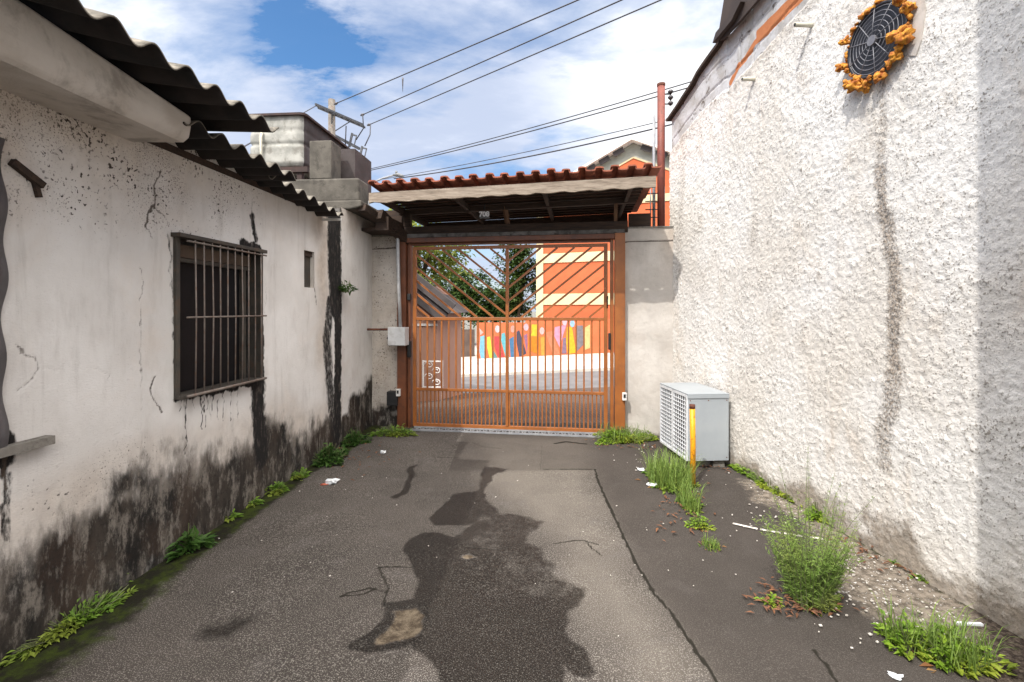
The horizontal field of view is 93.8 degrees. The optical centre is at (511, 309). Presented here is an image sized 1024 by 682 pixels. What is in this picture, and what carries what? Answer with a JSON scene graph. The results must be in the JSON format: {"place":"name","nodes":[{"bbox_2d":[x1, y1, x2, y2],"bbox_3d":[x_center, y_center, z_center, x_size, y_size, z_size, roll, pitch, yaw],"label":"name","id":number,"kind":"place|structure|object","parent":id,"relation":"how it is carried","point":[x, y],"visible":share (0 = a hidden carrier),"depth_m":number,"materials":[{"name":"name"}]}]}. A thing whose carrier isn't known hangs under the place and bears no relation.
{"place":"outdoors","nodes":[
{"label":"outdoors","id":0,"kind":"place"},
{"bbox_2d":[80,0,752,311],"label":"sky","id":1,"kind":"structure","parent":0,"point":[269,56],"materials":[{"name":"blue"}]},
{"bbox_2d":[461,312,535,342],"bbox_3d":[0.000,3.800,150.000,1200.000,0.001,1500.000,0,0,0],"label":"terrain","id":2,"kind":"structure","parent":0,"point":[533,314],"depth_m":141.66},
{"bbox_2d":[536,137,670,318],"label":"orange building","id":3,"kind":"structure","parent":2,"relation":"on","point":[630,151],"depth_m":29.71,"materials":[{"name":"orange paint"}]},
{"bbox_2d":[0,423,1023,681],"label":"ground","id":4,"kind":"structure","parent":0,"point":[534,541],"depth_m":2.56,"materials":[{"name":"grey asphalt"}]},
{"bbox_2d":[0,584,137,667],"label":"weed","id":5,"kind":"object","parent":4,"relation":"on","point":[52,634],"visible":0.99,"depth_m":2.24,"materials":[{"name":"green plant"}]},
{"bbox_2d":[0,0,343,665],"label":"old house","id":6,"kind":"structure","parent":4,"relation":"on","point":[170,320],"depth_m":2.57,"materials":[{"name":"painted plaster"},{"name":"dark concrete"}]},
{"bbox_2d":[0,137,54,457],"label":"covered window","id":7,"kind":"structure","parent":6,"relation":"in","point":[6,449],"depth_m":2.00,"materials":[{"name":"plastic"}]},
{"bbox_2d":[170,232,266,399],"bbox_3d":[-2.077,0.045,3.362,0.212,1.070,0.920,0,0,5],"label":"window","id":8,"kind":"structure","parent":6,"relation":"in","point":[183,255],"depth_m":3.36,"materials":[{"name":"metal"}]},
{"bbox_2d":[304,250,313,287],"bbox_3d":[-2.011,-0.385,4.576,0.146,0.410,0.250,0,0,5],"label":"slot window","id":9,"kind":"structure","parent":6,"relation":"in","point":[308,255],"depth_m":4.63,"materials":[{"name":"metal"}]},
{"bbox_2d":[338,280,357,295],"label":"weed","id":10,"kind":"object","parent":6,"relation":"attached to","point":[343,289],"visible":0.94,"depth_m":5.21,"materials":[{"name":"green plant"}]},
{"bbox_2d":[164,523,217,562],"bbox_3d":[-2.044,1.437,2.973,0.360,0.191,0.337,0,0,0],"label":"weed","id":11,"kind":"object","parent":4,"relation":"on","point":[195,540],"visible":0.81,"depth_m":2.97,"materials":[{"name":"green plant"}]},
{"bbox_2d":[224,508,242,522],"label":"weed","id":12,"kind":"object","parent":4,"relation":"on","point":[235,514],"visible":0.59,"depth_m":3.44,"materials":[{"name":"green plant"}]},
{"bbox_2d":[246,496,264,508],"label":"weed","id":13,"kind":"object","parent":4,"relation":"on","point":[257,500],"visible":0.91,"depth_m":3.68,"materials":[{"name":"green plant"}]},
{"bbox_2d":[264,481,289,496],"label":"weed","id":14,"kind":"object","parent":4,"relation":"on","point":[274,492],"visible":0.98,"depth_m":3.92,"materials":[{"name":"green plant"}]},
{"bbox_2d":[290,467,311,480],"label":"weed","id":15,"kind":"object","parent":4,"relation":"on","point":[301,475],"visible":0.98,"depth_m":4.27,"materials":[{"name":"green plant"}]},
{"bbox_2d":[282,140,376,444],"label":"end house","id":16,"kind":"structure","parent":4,"relation":"on","point":[339,179],"depth_m":5.62,"materials":[{"name":"paint"}]},
{"bbox_2d":[250,112,349,179],"bbox_3d":[-3.705,-2.410,8.513,1.025,1.420,1.880,0,0,5],"label":"water tank","id":17,"kind":"object","parent":16,"relation":"on","point":[285,145],"visible":0.48,"depth_m":7.65,"materials":[{"name":"concrete"}]},
{"bbox_2d":[367,328,387,330],"bbox_3d":[-1.723,0.255,6.028,0.381,0.090,0.040,0,0,8],"label":"conduit pipe","id":18,"kind":"object","parent":16,"relation":"attached to","point":[377,329],"depth_m":6.02,"materials":[{"name":"brown metal"}]},
{"bbox_2d":[320,478,339,484],"bbox_3d":[-1.559,1.476,4.107,0.165,0.060,0.076,0,0,-18],"label":"plastic cup","id":19,"kind":"object","parent":4,"relation":"on","point":[331,481],"visible":1,"depth_m":4.09,"materials":[{"name":"white plastic"}]},
{"bbox_2d":[312,442,349,467],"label":"weed","id":20,"kind":"object","parent":4,"relation":"on","point":[327,453],"visible":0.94,"depth_m":4.67,"materials":[{"name":"green plant"}]},
{"bbox_2d":[339,427,372,446],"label":"weed","id":21,"kind":"object","parent":4,"relation":"on","point":[353,438],"visible":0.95,"depth_m":5.36,"materials":[{"name":"green plant"}]},
{"bbox_2d":[372,235,396,425],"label":"gate wing wall","id":22,"kind":"structure","parent":4,"relation":"on","point":[384,315],"depth_m":6.18,"materials":[{"name":"concrete"}]},
{"bbox_2d":[387,391,397,405],"bbox_3d":[-1.508,1.125,6.088,0.140,0.176,0.100,0,0,8],"label":"motor box","id":23,"kind":"object","parent":22,"relation":"attached to","point":[392,398],"visible":0.78,"depth_m":6.04,"materials":[{"name":"black plastic"}]},
{"bbox_2d":[356,163,661,244],"bbox_3d":[-0.076,-1.152,6.047,3.540,0.655,2.055,0,0,8],"label":"gate canopy","id":24,"kind":"object","parent":22,"relation":"on","point":[613,196],"visible":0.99,"depth_m":5.74,"materials":[{"name":"ceramic"}]},
{"bbox_2d":[479,204,488,218],"bbox_3d":[-0.329,-1.179,5.730,0.122,0.175,0.035,0,0,8],"label":"house number plate","id":25,"kind":"object","parent":24,"relation":"hanging from","point":[484,214],"visible":1,"depth_m":5.72,"materials":[{"name":"white"}]},
{"bbox_2d":[645,189,657,217],"bbox_3d":[1.731,-1.251,5.796,0.230,0.460,0.024,0,0,8],"label":"antenna","id":26,"kind":"object","parent":24,"relation":"attached to","point":[650,201],"visible":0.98,"depth_m":5.80,"materials":[{"name":"grey metal"}]},
{"bbox_2d":[368,423,417,437],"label":"weed","id":27,"kind":"object","parent":4,"relation":"on","point":[391,431],"visible":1,"depth_m":5.69,"materials":[{"name":"green plant"}]},
{"bbox_2d":[411,426,599,437],"bbox_3d":[-0.038,1.490,5.842,2.454,0.020,0.160,0,0,8],"label":"drain grate","id":28,"kind":"object","parent":4,"relation":"on","point":[516,432],"visible":0.93,"depth_m":5.83,"materials":[{"name":"grey metal"}]},
{"bbox_2d":[397,233,624,432],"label":"driveway gate","id":29,"kind":"structure","parent":4,"relation":"on","point":[614,341],"depth_m":5.93,"materials":[{"name":"metal"}]},
{"bbox_2d":[387,327,408,345],"bbox_3d":[-1.432,0.332,5.976,0.253,0.226,0.151,0,0,8],"label":"junction box","id":30,"kind":"object","parent":29,"relation":"attached to","point":[398,336],"visible":1,"depth_m":5.90,"materials":[{"name":"white plastic"}]},
{"bbox_2d":[396,238,401,326],"bbox_3d":[-1.413,-0.412,5.989,0.085,1.261,0.045,0,0,26],"label":"conduit pipe","id":31,"kind":"object","parent":30,"relation":"attached to","point":[398,281],"visible":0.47,"depth_m":5.97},
{"bbox_2d":[396,389,400,395],"bbox_3d":[-1.432,1.044,6.030,0.050,0.090,0.049,0,0,8],"label":"photocell","id":32,"kind":"object","parent":29,"relation":"attached to","point":[398,392],"visible":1,"depth_m":6.01,"materials":[{"name":"plastic"}]},
{"bbox_2d":[622,392,626,400],"bbox_3d":[1.323,1.022,5.636,0.050,0.090,0.049,0,0,8],"label":"photocell","id":33,"kind":"object","parent":29,"relation":"attached to","point":[624,396],"visible":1,"depth_m":5.62,"materials":[{"name":"white plastic"}]},
{"bbox_2d":[218,473,852,648],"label":"asphalt scraps","id":34,"kind":"object","parent":4,"relation":"on","point":[535,583],"visible":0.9,"depth_m":2.84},
{"bbox_2d":[585,421,658,445],"bbox_3d":[1.262,1.423,5.563,0.862,0.212,0.643,0,0,0],"label":"weed","id":35,"kind":"object","parent":4,"relation":"on","point":[623,435],"visible":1,"depth_m":5.46,"materials":[{"name":"green plant"}]},
{"bbox_2d":[336,441,917,616],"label":"leaf litter","id":36,"kind":"object","parent":4,"relation":"on","point":[813,610],"visible":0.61,"depth_m":2.52,"materials":[{"name":"brown plant"}]},
{"bbox_2d":[625,226,673,435],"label":"gate wing wall","id":37,"kind":"structure","parent":4,"relation":"on","point":[648,309],"depth_m":5.71,"materials":[{"name":"paint"}]},
{"bbox_2d":[652,115,654,225],"bbox_3d":[1.731,-1.660,5.840,0.034,1.420,0.036,0,0,0],"label":"vent pipe","id":38,"kind":"object","parent":37,"relation":"on","point":[653,162],"visible":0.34,"depth_m":5.83,"materials":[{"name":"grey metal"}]},
{"bbox_2d":[657,82,673,225],"bbox_3d":[1.855,-1.843,5.800,0.199,1.785,0.100,0,0,0],"label":"service post","id":39,"kind":"object","parent":37,"relation":"on","point":[661,94],"visible":0.95,"depth_m":5.77,"materials":[{"name":"brown metal"}]},
{"bbox_2d":[635,444,706,494],"bbox_3d":[1.371,1.375,4.106,0.642,0.307,0.842,0,0,0],"label":"weed","id":40,"kind":"object","parent":4,"relation":"on","point":[658,472],"visible":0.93,"depth_m":4.04,"materials":[{"name":"green plant"}]},
{"bbox_2d":[667,473,707,514],"bbox_3d":[1.343,1.403,3.657,0.354,0.211,0.478,0,0,0],"label":"weed","id":41,"kind":"object","parent":4,"relation":"on","point":[688,499],"visible":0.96,"depth_m":3.62,"materials":[{"name":"green plant"}]},
{"bbox_2d":[689,404,695,485],"bbox_3d":[1.536,1.168,4.074,0.053,0.724,0.048,0,0,0],"label":"yellow post","id":42,"kind":"object","parent":4,"relation":"on","point":[692,433],"visible":0.83,"depth_m":4.05,"materials":[{"name":"metal"}]},
{"bbox_2d":[660,382,728,466],"bbox_3d":[1.824,1.155,4.852,0.411,0.729,0.694,0,0,-4],"label":"condenser cage","id":43,"kind":"object","parent":4,"relation":"on","point":[711,420],"visible":0.9,"depth_m":4.53,"materials":[{"name":"white metal"}]},
{"bbox_2d":[684,512,716,531],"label":"weed","id":44,"kind":"object","parent":4,"relation":"on","point":[696,522],"visible":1,"depth_m":3.29,"materials":[{"name":"green plant"}]},
{"bbox_2d":[697,532,725,554],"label":"weed","id":45,"kind":"object","parent":4,"relation":"on","point":[714,545],"visible":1,"depth_m":3.01,"materials":[{"name":"green plant"}]},
{"bbox_2d":[729,463,805,508],"bbox_3d":[2.186,1.443,4.064,0.241,0.155,1.136,0,0,-8],"label":"weed","id":46,"kind":"object","parent":4,"relation":"on","point":[759,480],"visible":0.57,"depth_m":4.11,"materials":[{"name":"green plant"}]},
{"bbox_2d":[754,592,784,608],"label":"weed","id":47,"kind":"object","parent":4,"relation":"on","point":[772,595],"visible":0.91,"depth_m":2.45,"materials":[{"name":"green plant"}]},
{"bbox_2d":[733,523,823,539],"bbox_3d":[1.782,1.492,3.222,0.542,0.001,0.049,0,0,25],"label":"stick","id":48,"kind":"object","parent":4,"relation":"on","point":[757,528],"visible":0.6,"depth_m":3.28,"materials":[{"name":"white wood"}]},
{"bbox_2d":[614,451,988,643],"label":"rubble chips","id":49,"kind":"object","parent":4,"relation":"on","point":[850,596],"visible":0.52,"depth_m":2.53,"materials":[{"name":"stone"}]},
{"bbox_2d":[752,446,874,613],"bbox_3d":[1.520,1.100,2.431,0.550,0.801,0.538,0,0,0],"label":"weed","id":50,"kind":"object","parent":4,"relation":"on","point":[816,585],"visible":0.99,"depth_m":2.38,"materials":[{"name":"green plant"}]},
{"bbox_2d":[804,501,827,523],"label":"weed","id":51,"kind":"object","parent":4,"relation":"on","point":[818,514],"visible":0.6,"depth_m":3.42,"materials":[{"name":"green plant"}]},
{"bbox_2d":[793,596,842,616],"bbox_3d":[1.553,1.482,2.417,0.263,0.084,0.166,0,0,0],"label":"weed","id":52,"kind":"object","parent":4,"relation":"on","point":[838,606],"visible":0.2,"depth_m":2.40,"materials":[{"name":"green plant"}]},
{"bbox_2d":[666,0,1023,638],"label":"roughcast building","id":53,"kind":"structure","parent":4,"relation":"on","point":[848,289],"depth_m":3.00,"materials":[{"name":"paint"}]},
{"bbox_2d":[741,77,755,80],"bbox_3d":[2.093,-2.030,4.217,0.141,0.032,0.032,0,0,-5],"label":"drain spout","id":54,"kind":"object","parent":53,"relation":"attached to","point":[748,78],"visible":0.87,"depth_m":4.20,"materials":[{"name":"plastic"}]},
{"bbox_2d":[793,22,813,27],"bbox_3d":[2.149,-2.088,3.512,0.161,0.032,0.032,0,0,-5],"label":"drain spout","id":55,"kind":"object","parent":53,"relation":"attached to","point":[804,24],"visible":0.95,"depth_m":3.50,"materials":[{"name":"plastic"}]},
{"bbox_2d":[835,0,925,93],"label":"exhaust fan","id":56,"kind":"object","parent":53,"relation":"attached to","point":[883,33],"visible":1,"depth_m":2.89,"materials":[{"name":"metal"}]},
{"bbox_2d":[887,671,903,679],"bbox_3d":[1.565,1.492,1.949,0.055,0.023,0.032,0,0,22],"label":"paper scrap","id":57,"kind":"object","parent":4,"relation":"on","point":[895,675],"visible":1,"depth_m":1.95,"materials":[{"name":"white paper"}]},
{"bbox_2d":[870,585,946,662],"bbox_3d":[1.766,1.406,2.111,0.313,0.214,0.297,0,0,27],"label":"weed","id":58,"kind":"object","parent":4,"relation":"on","point":[903,631],"visible":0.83,"depth_m":2.13,"materials":[{"name":"green plant"}]},
{"bbox_2d":[909,573,928,583],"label":"weed","id":59,"kind":"object","parent":4,"relation":"on","point":[920,579],"visible":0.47,"depth_m":2.66,"materials":[{"name":"green plant"}]},
{"bbox_2d":[905,600,1022,679],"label":"weed","id":60,"kind":"object","parent":4,"relation":"on","point":[953,645],"visible":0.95,"depth_m":2.01,"materials":[{"name":"green plant"}]},
{"bbox_2d":[956,621,982,625],"bbox_3d":[2.138,1.468,2.238,0.110,0.010,0.014,0,0,4],"label":"plastic stick","id":61,"kind":"object","parent":4,"relation":"on","point":[977,623],"visible":0.71,"depth_m":2.23,"materials":[{"name":"white plastic"}]},
{"bbox_2d":[417,387,609,422],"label":"driveway","id":62,"kind":"structure","parent":0,"point":[595,389],"depth_m":8.29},
{"bbox_2d":[422,360,440,387],"bbox_3d":[-1.688,1.790,10.200,0.438,1.420,0.030,0,0,0],"label":"scroll fence","id":63,"kind":"object","parent":62,"relation":"on","point":[423,375],"visible":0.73,"depth_m":10.19,"materials":[{"name":"white metal"}]},
{"bbox_2d":[388,204,475,289],"bbox_3d":[-2.644,-0.255,13.547,3.255,6.116,3.390,0,0,36],"label":"tree","id":64,"kind":"object","parent":62,"relation":"on","point":[430,259],"visible":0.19,"depth_m":13.77,"materials":[{"name":"green plant"}]},
{"bbox_2d":[417,274,467,401],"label":"pink house","id":65,"kind":"structure","parent":62,"relation":"on","point":[447,299],"depth_m":10.60,"materials":[{"name":"pink paint"}]},
{"bbox_2d":[385,120,665,178],"bbox_3d":[0.903,-4.834,14.134,13.854,0.169,0.022,0,0,34],"label":"overhead wire","id":66,"kind":"object","parent":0,"point":[529,151],"visible":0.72,"depth_m":14.30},
{"bbox_2d":[394,124,671,178],"bbox_3d":[1.097,-4.815,14.335,13.272,0.255,0.040,0,0,34],"label":"overhead wire","id":67,"kind":"object","parent":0,"point":[537,154],"visible":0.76,"depth_m":14.47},
{"bbox_2d":[461,343,609,376],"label":"pavement","id":68,"kind":"structure","parent":0,"point":[534,364],"depth_m":23.71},
{"bbox_2d":[430,263,498,328],"bbox_3d":[-4.238,-0.496,39.946,6.314,7.805,6.984,0,0,-40],"label":"tree","id":69,"kind":"object","parent":68,"relation":"on","point":[463,286],"visible":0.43,"depth_m":38.64,"materials":[{"name":"green plant"}]},
{"bbox_2d":[461,322,474,356],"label":"pillar","id":70,"kind":"structure","parent":68,"relation":"on","point":[466,342],"depth_m":29.50,"materials":[{"name":"grey concrete"}]},
{"bbox_2d":[459,285,533,328],"bbox_3d":[-1.198,0.610,39.130,6.343,5.594,5.144,0,0,0],"label":"tree","id":71,"kind":"object","parent":68,"relation":"on","point":[494,311],"visible":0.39,"depth_m":38.24,"materials":[{"name":"green plant"}]},
{"bbox_2d":[488,244,535,322],"bbox_3d":[0.274,-1.603,36.914,4.839,10.017,4.280,0,0,16],"label":"tree","id":72,"kind":"object","parent":68,"relation":"on","point":[521,283],"visible":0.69,"depth_m":36.25,"materials":[{"name":"green plant"}]},
{"bbox_2d":[479,319,609,358],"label":"mural wall","id":73,"kind":"structure","parent":68,"relation":"on","point":[541,338],"depth_m":27.99,"materials":[{"name":"paint"}]},
{"bbox_2d":[461,370,609,392],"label":"road","id":74,"kind":"structure","parent":0,"point":[541,381],"depth_m":19.07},
{"bbox_2d":[315,98,370,155],"bbox_3d":[-6.330,-2.394,18.077,0.914,10.987,2.432,0,0,41],"label":"utility pole","id":75,"kind":"object","parent":74,"relation":"on","point":[330,110],"visible":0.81,"depth_m":18.17,"materials":[{"name":"concrete"}]},
{"bbox_2d":[337,0,578,102],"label":"overhead wire","id":76,"kind":"object","parent":75,"relation":"attached to","point":[466,47],"visible":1,"depth_m":13.61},
{"bbox_2d":[364,0,621,113],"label":"overhead wire","id":77,"kind":"object","parent":75,"relation":"attached to","point":[502,52],"visible":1,"depth_m":13.70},
{"bbox_2d":[371,0,661,123],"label":"overhead wire","id":78,"kind":"object","parent":75,"relation":"attached to","point":[529,56],"visible":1,"depth_m":13.69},
{"bbox_2d":[371,87,686,170],"bbox_3d":[1.029,-5.145,13.247,15.992,0.176,0.030,0,0,36],"label":"overhead wire","id":79,"kind":"object","parent":75,"relation":"attached to","point":[532,130],"visible":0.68,"depth_m":13.47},
{"bbox_2d":[371,81,690,168],"bbox_3d":[0.952,-5.178,13.126,16.169,0.172,0.026,0,0,37],"label":"overhead wire","id":80,"kind":"object","parent":75,"relation":"attached to","point":[539,125],"visible":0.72,"depth_m":13.15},
{"bbox_2d":[368,171,403,204],"bbox_3d":[-5.543,-1.540,21.000,1.675,9.079,0.180,0,0,0],"label":"street lamp","id":81,"kind":"object","parent":74,"relation":"on","point":[396,174],"visible":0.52,"depth_m":20.96,"materials":[{"name":"grey metal"}]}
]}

